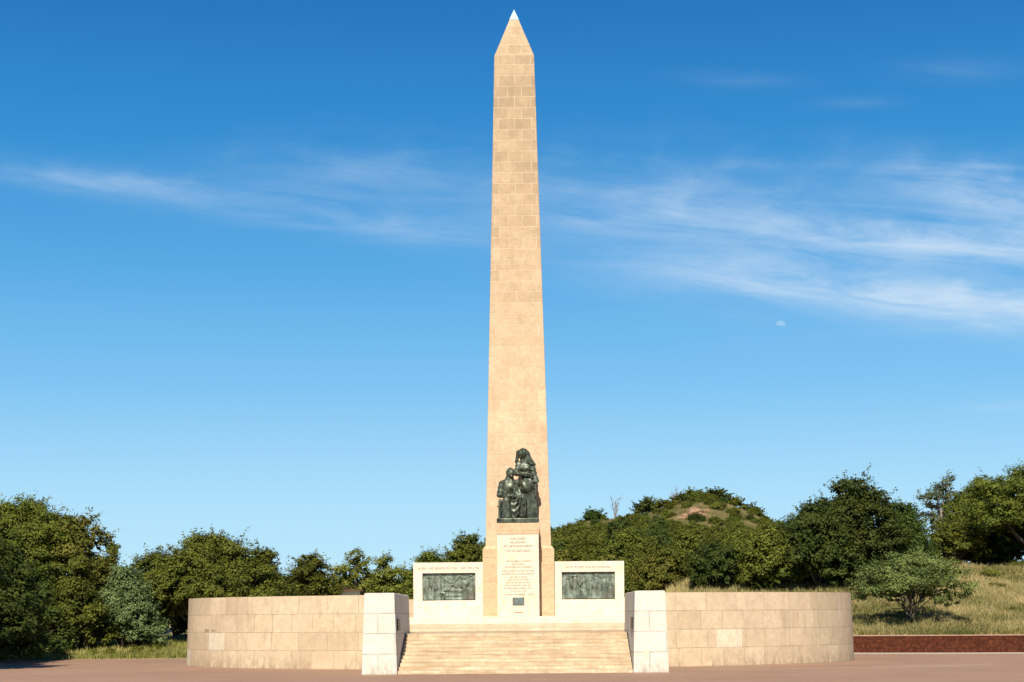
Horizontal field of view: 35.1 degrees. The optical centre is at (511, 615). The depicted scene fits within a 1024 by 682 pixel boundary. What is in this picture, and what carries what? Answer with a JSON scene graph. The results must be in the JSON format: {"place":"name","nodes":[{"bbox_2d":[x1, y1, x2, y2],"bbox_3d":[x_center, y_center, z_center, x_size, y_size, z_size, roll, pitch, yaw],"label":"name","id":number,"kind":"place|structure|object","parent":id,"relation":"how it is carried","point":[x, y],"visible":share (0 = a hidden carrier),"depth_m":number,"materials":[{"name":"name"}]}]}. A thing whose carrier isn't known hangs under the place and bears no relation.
{"place":"outdoors","nodes":[
{"label":"outdoors","id":0,"kind":"place"},
{"bbox_2d":[4,637,186,659],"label":"bank grass","id":1,"kind":"structure","parent":0,"point":[178,648],"depth_m":109.82,"materials":[{"name":"plant"}]},
{"bbox_2d":[0,654,1023,681],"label":"forecourt paving","id":2,"kind":"structure","parent":0,"point":[964,668],"depth_m":74.53,"materials":[{"name":"stone"}]},
{"bbox_2d":[187,595,413,668],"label":"enclosure wall","id":3,"kind":"structure","parent":2,"relation":"on","point":[297,632],"depth_m":84.47,"materials":[{"name":"stone"}]},
{"bbox_2d":[362,593,409,674],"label":"entrance pier","id":4,"kind":"structure","parent":2,"relation":"on","point":[386,626],"depth_m":74.47,"materials":[{"name":"stone"}]},
{"bbox_2d":[398,631,632,674],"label":"stairs","id":5,"kind":"structure","parent":2,"relation":"on","point":[519,652],"depth_m":76.87,"materials":[{"name":"stone"}]},
{"bbox_2d":[410,630,623,632],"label":"terrace","id":6,"kind":"structure","parent":2,"relation":"on","point":[517,631],"depth_m":85.47,"materials":[{"name":"stone"}]},
{"bbox_2d":[624,590,668,672],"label":"entrance pier","id":7,"kind":"structure","parent":2,"relation":"on","point":[645,627],"depth_m":74.28,"materials":[{"name":"stone"}]},
{"bbox_2d":[624,592,853,666],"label":"enclosure wall","id":8,"kind":"structure","parent":2,"relation":"on","point":[733,628],"depth_m":84.03,"materials":[{"name":"stone"}]},
{"bbox_2d":[853,634,1023,652],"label":"retaining wall","id":9,"kind":"structure","parent":2,"relation":"on","point":[976,643],"depth_m":106.32,"materials":[{"name":"red brick"}]},
{"bbox_2d":[854,652,1023,653],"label":"concrete gutter","id":10,"kind":"object","parent":2,"relation":"on","point":[952,653],"visible":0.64,"depth_m":104.42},
{"bbox_2d":[0,0,1023,583],"label":"sky","id":11,"kind":"structure","parent":0,"point":[245,245],"materials":[{"name":"blue"}]},
{"bbox_2d":[409,615,624,631],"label":"monument platform","id":12,"kind":"structure","parent":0,"point":[511,623],"depth_m":88.59,"materials":[{"name":"stone"}]},
{"bbox_2d":[413,562,482,616],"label":"relief wall","id":13,"kind":"structure","parent":12,"relation":"on","point":[447,589],"depth_m":92.06,"materials":[{"name":"stone"}]},
{"bbox_2d":[496,523,539,616],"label":"pedestal","id":14,"kind":"object","parent":12,"relation":"on","point":[517,569],"visible":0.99,"depth_m":89.90,"materials":[{"name":"stone"}]},
{"bbox_2d":[496,448,538,522],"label":"bronze statue","id":15,"kind":"object","parent":14,"relation":"on","point":[517,506],"visible":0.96,"depth_m":90.36,"materials":[{"name":"metal"}]},
{"bbox_2d":[483,11,554,616],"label":"obelisk","id":16,"kind":"object","parent":12,"relation":"on","point":[517,415],"visible":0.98,"depth_m":92.09,"materials":[{"name":"stone"}]},
{"bbox_2d":[554,561,623,615],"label":"relief wall","id":17,"kind":"structure","parent":12,"relation":"on","point":[588,588],"depth_m":91.94,"materials":[{"name":"stone"}]},
{"bbox_2d":[13,504,1021,659],"bbox_3d":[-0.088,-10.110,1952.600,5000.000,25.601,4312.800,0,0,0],"label":"ground","id":18,"kind":"structure","parent":0,"point":[179,636],"depth_m":130.30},
{"bbox_2d":[0,498,26,606],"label":"shade tree","id":19,"kind":"object","parent":18,"relation":"on","point":[4,580],"visible":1,"depth_m":86.25,"materials":[{"name":"green plant"}]},
{"bbox_2d":[0,523,64,660],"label":"edge tree","id":20,"kind":"object","parent":18,"relation":"on","point":[19,627],"visible":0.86,"depth_m":101.58,"materials":[{"name":"green plant"}]},
{"bbox_2d":[0,552,89,652],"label":"shady bush","id":21,"kind":"object","parent":18,"relation":"on","point":[57,636],"visible":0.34,"depth_m":113.07,"materials":[{"name":"green plant"}]},
{"bbox_2d":[0,490,109,632],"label":"broadleaf tree","id":22,"kind":"object","parent":18,"relation":"on","point":[31,516],"visible":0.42,"depth_m":117.51,"materials":[{"name":"green plant"}]},
{"bbox_2d":[51,648,69,655],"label":"bank weed","id":23,"kind":"object","parent":18,"relation":"on","point":[61,651],"visible":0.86,"depth_m":109.77,"materials":[{"name":"green plant"}]},
{"bbox_2d":[31,505,119,642],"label":"broadleaf tree","id":24,"kind":"object","parent":18,"relation":"on","point":[83,539],"visible":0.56,"depth_m":118.25,"materials":[{"name":"green plant"}]},
{"bbox_2d":[38,548,118,650],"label":"leafy bush","id":25,"kind":"object","parent":18,"relation":"on","point":[93,610],"visible":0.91,"depth_m":114.26,"materials":[{"name":"green plant"}]},
{"bbox_2d":[103,647,115,655],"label":"bank weed","id":26,"kind":"object","parent":18,"relation":"on","point":[111,650],"visible":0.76,"depth_m":111.33,"materials":[{"name":"green plant"}]},
{"bbox_2d":[101,540,121,588],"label":"slender tree","id":27,"kind":"object","parent":18,"relation":"on","point":[116,547],"visible":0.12,"depth_m":137.84,"materials":[{"name":"green plant"}]},
{"bbox_2d":[95,558,171,648],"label":"silvery bush","id":28,"kind":"object","parent":18,"relation":"on","point":[130,604],"visible":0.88,"depth_m":116.04,"materials":[{"name":"green plant"}]},
{"bbox_2d":[127,645,146,653],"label":"bank weed","id":29,"kind":"object","parent":18,"relation":"on","point":[137,648],"visible":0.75,"depth_m":112.71,"materials":[{"name":"green plant"}]},
{"bbox_2d":[155,610,187,634],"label":"undergrowth bush","id":30,"kind":"object","parent":18,"relation":"on","point":[179,624],"visible":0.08,"depth_m":132.32,"materials":[{"name":"green plant"}]},
{"bbox_2d":[129,524,286,620],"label":"domed tree","id":31,"kind":"object","parent":18,"relation":"on","point":[198,565],"visible":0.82,"depth_m":123.70,"materials":[{"name":"green plant"}]},
{"bbox_2d":[238,533,303,595],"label":"domed tree","id":32,"kind":"object","parent":18,"relation":"on","point":[266,553],"visible":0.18,"depth_m":129.51,"materials":[{"name":"green plant"}]},
{"bbox_2d":[279,567,304,595],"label":"undergrowth bush","id":33,"kind":"object","parent":18,"relation":"on","point":[292,590],"visible":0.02,"depth_m":139.74,"materials":[{"name":"green plant"}]},
{"bbox_2d":[281,549,345,595],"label":"roadside tree","id":34,"kind":"object","parent":18,"relation":"on","point":[313,578],"visible":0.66,"depth_m":144.87,"materials":[{"name":"green plant"}]},
{"bbox_2d":[316,587,364,595],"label":"cottage","id":35,"kind":"structure","parent":18,"relation":"on","point":[348,591],"depth_m":147.00,"materials":[{"name":"grey metal"}]},
{"bbox_2d":[326,547,377,594],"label":"roadside tree","id":36,"kind":"object","parent":18,"relation":"on","point":[363,583],"visible":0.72,"depth_m":149.05,"materials":[{"name":"green plant"}]},
{"bbox_2d":[366,549,411,598],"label":"roadside tree","id":37,"kind":"object","parent":18,"relation":"on","point":[384,579],"visible":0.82,"depth_m":147.40,"materials":[{"name":"green plant"}]},
{"bbox_2d":[396,560,413,598],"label":"undergrowth bush","id":38,"kind":"object","parent":18,"relation":"on","point":[404,577],"visible":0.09,"depth_m":159.31,"materials":[{"name":"green plant"}]},
{"bbox_2d":[400,546,446,598],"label":"roadside tree","id":39,"kind":"object","parent":18,"relation":"on","point":[428,556],"visible":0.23,"depth_m":155.56,"materials":[{"name":"green plant"}]},
{"bbox_2d":[441,527,484,561],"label":"roadside tree","id":40,"kind":"object","parent":18,"relation":"on","point":[467,548],"visible":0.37,"depth_m":160.99,"materials":[{"name":"green plant"}]},
{"bbox_2d":[551,538,568,551],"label":"hillside bush","id":41,"kind":"object","parent":18,"relation":"on","point":[557,545],"visible":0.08,"depth_m":192.18,"materials":[{"name":"green plant"}]},
{"bbox_2d":[551,537,569,560],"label":"hillside bush","id":42,"kind":"object","parent":18,"relation":"on","point":[559,555],"visible":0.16,"depth_m":181.85,"materials":[{"name":"green plant"}]},
{"bbox_2d":[551,529,583,558],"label":"hillside bush","id":43,"kind":"object","parent":18,"relation":"on","point":[563,538],"visible":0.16,"depth_m":195.76,"materials":[{"name":"green plant"}]},
{"bbox_2d":[558,518,593,539],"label":"hillside bush","id":44,"kind":"object","parent":18,"relation":"on","point":[580,528],"visible":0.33,"depth_m":223.93,"materials":[{"name":"green plant"}]},
{"bbox_2d":[563,532,604,560],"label":"hillside bush","id":45,"kind":"object","parent":18,"relation":"on","point":[581,551],"visible":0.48,"depth_m":180.87,"materials":[{"name":"green plant"}]},
{"bbox_2d":[574,525,600,542],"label":"hillside bush","id":46,"kind":"object","parent":18,"relation":"on","point":[593,531],"visible":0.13,"depth_m":196.84,"materials":[{"name":"green plant"}]},
{"bbox_2d":[574,506,606,520],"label":"ridge bush","id":47,"kind":"object","parent":18,"relation":"on","point":[589,514],"visible":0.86,"depth_m":320.98,"materials":[{"name":"green plant"}]},
{"bbox_2d":[587,523,605,535],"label":"hillside bush","id":48,"kind":"object","parent":18,"relation":"on","point":[598,526],"visible":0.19,"depth_m":224.14,"materials":[{"name":"green plant"}]},
{"bbox_2d":[594,525,608,545],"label":"hillside bush","id":49,"kind":"object","parent":18,"relation":"on","point":[602,533],"visible":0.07,"depth_m":193.72,"materials":[{"name":"green plant"}]},
{"bbox_2d":[610,495,621,517],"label":"dead tree","id":50,"kind":"object","parent":18,"relation":"on","point":[616,506],"visible":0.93,"depth_m":317.77,"materials":[{"name":"grey wood"}]},
{"bbox_2d":[599,544,639,584],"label":"hillside bush","id":51,"kind":"object","parent":18,"relation":"on","point":[613,558],"visible":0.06,"depth_m":144.56,"materials":[{"name":"green plant"}]},
{"bbox_2d":[600,514,640,547],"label":"hillside bush","id":52,"kind":"object","parent":18,"relation":"on","point":[622,522],"visible":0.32,"depth_m":183.76,"materials":[{"name":"green plant"}]},
{"bbox_2d":[590,525,658,562],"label":"hillside bush","id":53,"kind":"object","parent":18,"relation":"on","point":[630,537],"visible":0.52,"depth_m":158.94,"materials":[{"name":"green plant"}]},
{"bbox_2d":[624,563,647,596],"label":"hillside bush","id":54,"kind":"object","parent":18,"relation":"on","point":[629,586],"visible":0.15,"depth_m":137.58,"materials":[{"name":"green plant"}]},
{"bbox_2d":[624,537,656,569],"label":"hillside bush","id":55,"kind":"object","parent":18,"relation":"on","point":[645,547],"visible":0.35,"depth_m":149.08,"materials":[{"name":"green plant"}]},
{"bbox_2d":[625,517,660,533],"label":"hillside bush","id":56,"kind":"object","parent":18,"relation":"on","point":[645,523],"visible":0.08,"depth_m":175.97,"materials":[{"name":"green plant"}]},
{"bbox_2d":[628,495,662,513],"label":"ridge bush","id":57,"kind":"object","parent":18,"relation":"on","point":[646,504],"visible":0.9,"depth_m":321.06,"materials":[{"name":"green plant"}]},
{"bbox_2d":[636,521,668,540],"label":"hillside bush","id":58,"kind":"object","parent":18,"relation":"on","point":[657,531],"visible":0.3,"depth_m":165.56,"materials":[{"name":"green plant"}]},
{"bbox_2d":[627,541,687,590],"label":"hillside bush","id":59,"kind":"object","parent":18,"relation":"on","point":[657,570],"visible":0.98,"depth_m":137.99,"materials":[{"name":"green plant"}]},
{"bbox_2d":[647,513,671,531],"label":"hillside bush","id":60,"kind":"object","parent":18,"relation":"on","point":[656,518],"visible":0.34,"depth_m":208.64,"materials":[{"name":"green plant"}]},
{"bbox_2d":[649,531,685,565],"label":"hillside bush","id":61,"kind":"object","parent":18,"relation":"on","point":[663,542],"visible":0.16,"depth_m":144.91,"materials":[{"name":"green plant"}]},
{"bbox_2d":[653,494,684,507],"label":"ridge bush","id":62,"kind":"object","parent":18,"relation":"on","point":[676,501],"visible":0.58,"depth_m":299.10,"materials":[{"name":"green plant"}]},
{"bbox_2d":[663,500,676,509],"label":"hillside bush","id":63,"kind":"object","parent":18,"relation":"on","point":[669,504],"visible":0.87,"depth_m":278.81,"materials":[{"name":"green plant"}]},
{"bbox_2d":[666,527,679,537],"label":"hillside bush","id":64,"kind":"object","parent":18,"relation":"on","point":[672,530],"visible":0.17,"depth_m":183.53,"materials":[{"name":"green plant"}]},
{"bbox_2d":[585,500,761,529],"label":"hilltop grass","id":65,"kind":"structure","parent":18,"relation":"on","point":[711,513],"depth_m":257.06,"materials":[{"name":"plant"}]},
{"bbox_2d":[668,520,684,529],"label":"hillside bush","id":66,"kind":"object","parent":18,"relation":"on","point":[676,525],"visible":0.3,"depth_m":209.80,"materials":[{"name":"green plant"}]},
{"bbox_2d":[669,492,687,501],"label":"ridge bush","id":67,"kind":"object","parent":18,"relation":"on","point":[682,497],"visible":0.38,"depth_m":319.66,"materials":[{"name":"green plant"}]},
{"bbox_2d":[673,486,700,498],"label":"ridge tree","id":68,"kind":"object","parent":18,"relation":"on","point":[689,491],"visible":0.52,"depth_m":320.19,"materials":[{"name":"green plant"}]},
{"bbox_2d":[661,524,716,577],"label":"hillside bush","id":69,"kind":"object","parent":18,"relation":"on","point":[689,538],"visible":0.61,"depth_m":140.30,"materials":[{"name":"green plant"}]},
{"bbox_2d":[680,519,705,531],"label":"hillside bush","id":70,"kind":"object","parent":18,"relation":"on","point":[692,522],"visible":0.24,"depth_m":191.20,"materials":[{"name":"green plant"}]},
{"bbox_2d":[687,492,702,501],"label":"hillside bush","id":71,"kind":"object","parent":18,"relation":"on","point":[693,496],"visible":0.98,"depth_m":277.96,"materials":[{"name":"green plant"}]},
{"bbox_2d":[687,507,704,514],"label":"rock outcrop","id":72,"kind":"object","parent":18,"relation":"on","point":[691,510],"visible":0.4,"depth_m":243.12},
{"bbox_2d":[685,513,707,521],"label":"hillside bush","id":73,"kind":"object","parent":18,"relation":"on","point":[698,517],"visible":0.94,"depth_m":226.91,"materials":[{"name":"green plant"}]},
{"bbox_2d":[703,496,717,505],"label":"hillside bush","id":74,"kind":"object","parent":18,"relation":"on","point":[709,500],"visible":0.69,"depth_m":265.85,"materials":[{"name":"green plant"}]},
{"bbox_2d":[679,535,743,589],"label":"hillside bush","id":75,"kind":"object","parent":18,"relation":"on","point":[713,561],"visible":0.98,"depth_m":134.69,"materials":[{"name":"green plant"}]},
{"bbox_2d":[696,486,734,498],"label":"ridge tree","id":76,"kind":"object","parent":18,"relation":"on","point":[719,492],"visible":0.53,"depth_m":320.68,"materials":[{"name":"green plant"}]},
{"bbox_2d":[708,501,723,509],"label":"hillside bush","id":77,"kind":"object","parent":18,"relation":"on","point":[717,505],"visible":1,"depth_m":256.10,"materials":[{"name":"green plant"}]},
{"bbox_2d":[706,515,726,525],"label":"hillside bush","id":78,"kind":"object","parent":18,"relation":"on","point":[717,520],"visible":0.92,"depth_m":222.42,"materials":[{"name":"green plant"}]},
{"bbox_2d":[704,524,731,544],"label":"hillside bush","id":79,"kind":"object","parent":18,"relation":"on","point":[709,534],"visible":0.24,"depth_m":147.62,"materials":[{"name":"green plant"}]},
{"bbox_2d":[654,571,804,591],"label":"hill foot grass","id":80,"kind":"structure","parent":18,"relation":"on","point":[669,589],"depth_m":134.87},
{"bbox_2d":[725,522,737,534],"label":"hillside bush","id":81,"kind":"object","parent":18,"relation":"on","point":[733,527],"visible":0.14,"depth_m":176.16,"materials":[{"name":"green plant"}]},
{"bbox_2d":[720,526,752,548],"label":"hillside bush","id":82,"kind":"object","parent":18,"relation":"on","point":[734,534],"visible":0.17,"depth_m":146.02,"materials":[{"name":"green plant"}]},
{"bbox_2d":[727,495,750,508],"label":"ridge bush","id":83,"kind":"object","parent":18,"relation":"on","point":[735,501],"visible":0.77,"depth_m":321.32,"materials":[{"name":"green plant"}]},
{"bbox_2d":[728,518,751,530],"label":"hillside bush","id":84,"kind":"object","parent":18,"relation":"on","point":[738,524],"visible":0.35,"depth_m":198.55,"materials":[{"name":"green plant"}]},
{"bbox_2d":[742,523,757,536],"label":"hillside bush","id":85,"kind":"object","parent":18,"relation":"on","point":[750,531],"visible":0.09,"depth_m":162.81,"materials":[{"name":"green plant"}]},
{"bbox_2d":[728,534,774,584],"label":"hillside bush","id":86,"kind":"object","parent":18,"relation":"on","point":[738,548],"visible":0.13,"depth_m":136.74,"materials":[{"name":"green plant"}]},
{"bbox_2d":[743,501,765,513],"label":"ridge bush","id":87,"kind":"object","parent":18,"relation":"on","point":[751,504],"visible":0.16,"depth_m":321.69,"materials":[{"name":"green plant"}]},
{"bbox_2d":[748,506,763,515],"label":"hillside bush","id":88,"kind":"object","parent":18,"relation":"on","point":[755,510],"visible":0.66,"depth_m":290.34,"materials":[{"name":"green plant"}]},
{"bbox_2d":[731,521,809,589],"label":"hillside bush","id":89,"kind":"object","parent":18,"relation":"on","point":[767,540],"visible":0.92,"depth_m":133.28,"materials":[{"name":"green plant"}]},
{"bbox_2d":[773,514,811,578],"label":"dark tree","id":90,"kind":"object","parent":18,"relation":"on","point":[782,525],"visible":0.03,"depth_m":138.25,"materials":[{"name":"green plant"}]},
{"bbox_2d":[776,489,869,588],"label":"dark tree","id":91,"kind":"object","parent":18,"relation":"on","point":[818,525],"visible":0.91,"depth_m":133.06,"materials":[{"name":"green plant"}]},
{"bbox_2d":[813,463,916,578],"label":"dark tree","id":92,"kind":"object","parent":18,"relation":"on","point":[866,504],"visible":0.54,"depth_m":135.31,"materials":[{"name":"green plant"}]},
{"bbox_2d":[856,567,910,593],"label":"slope undergrowth","id":93,"kind":"object","parent":18,"relation":"on","point":[872,586],"visible":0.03,"depth_m":128.67,"materials":[{"name":"green plant"}]},
{"bbox_2d":[866,495,948,571],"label":"dark tree","id":94,"kind":"object","parent":18,"relation":"on","point":[920,537],"visible":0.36,"depth_m":138.71,"materials":[{"name":"green plant"}]},
{"bbox_2d":[845,543,987,622],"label":"feathery shrub","id":95,"kind":"object","parent":18,"relation":"on","point":[913,569],"visible":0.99,"depth_m":111.17,"materials":[{"name":"green plant"}]},
{"bbox_2d":[853,626,1023,634],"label":"green grass","id":96,"kind":"structure","parent":18,"relation":"on","point":[1008,631],"depth_m":106.96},
{"bbox_2d":[911,469,966,532],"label":"gum tree","id":97,"kind":"object","parent":18,"relation":"on","point":[938,490],"visible":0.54,"depth_m":167.40,"materials":[{"name":"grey plant"}]},
{"bbox_2d":[926,539,962,565],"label":"slope undergrowth","id":98,"kind":"object","parent":18,"relation":"on","point":[950,560],"visible":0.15,"depth_m":145.56,"materials":[{"name":"green plant"}]},
{"bbox_2d":[926,517,1000,563],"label":"round tree","id":99,"kind":"object","parent":18,"relation":"on","point":[967,543],"visible":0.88,"depth_m":148.84,"materials":[{"name":"green plant"}]},
{"bbox_2d":[932,467,1003,531],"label":"gum tree","id":100,"kind":"object","parent":18,"relation":"on","point":[956,508],"visible":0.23,"depth_m":161.31,"materials":[{"name":"green plant"}]},
{"bbox_2d":[952,500,1015,564],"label":"belt tree","id":101,"kind":"object","parent":18,"relation":"on","point":[968,518],"visible":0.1,"depth_m":155.19,"materials":[{"name":"green plant"}]},
{"bbox_2d":[962,531,1014,563],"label":"slope bush","id":102,"kind":"object","parent":18,"relation":"on","point":[997,559],"visible":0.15,"depth_m":152.40,"materials":[{"name":"green plant"}]},
{"bbox_2d":[959,458,1023,544],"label":"spreading tree","id":103,"kind":"object","parent":18,"relation":"on","point":[1007,509],"visible":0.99,"depth_m":145.09,"materials":[{"name":"green plant"}]},
{"bbox_2d":[977,567,1007,576],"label":"slope weed","id":104,"kind":"object","parent":18,"relation":"on","point":[992,572],"visible":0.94,"depth_m":140.61,"materials":[{"name":"green plant"}]},
{"bbox_2d":[986,514,1023,562],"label":"belt tree","id":105,"kind":"object","parent":18,"relation":"on","point":[1010,547],"visible":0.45,"depth_m":149.78,"materials":[{"name":"green plant"}]},
{"bbox_2d":[1006,559,1023,565],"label":"slope weed","id":106,"kind":"object","parent":18,"relation":"on","point":[1019,562],"visible":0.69,"depth_m":145.73,"materials":[{"name":"green plant"}]},
{"bbox_2d":[671,559,1023,634],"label":"dry grass","id":107,"kind":"structure","parent":0,"point":[997,602],"depth_m":118.30,"materials":[{"name":"plant"}]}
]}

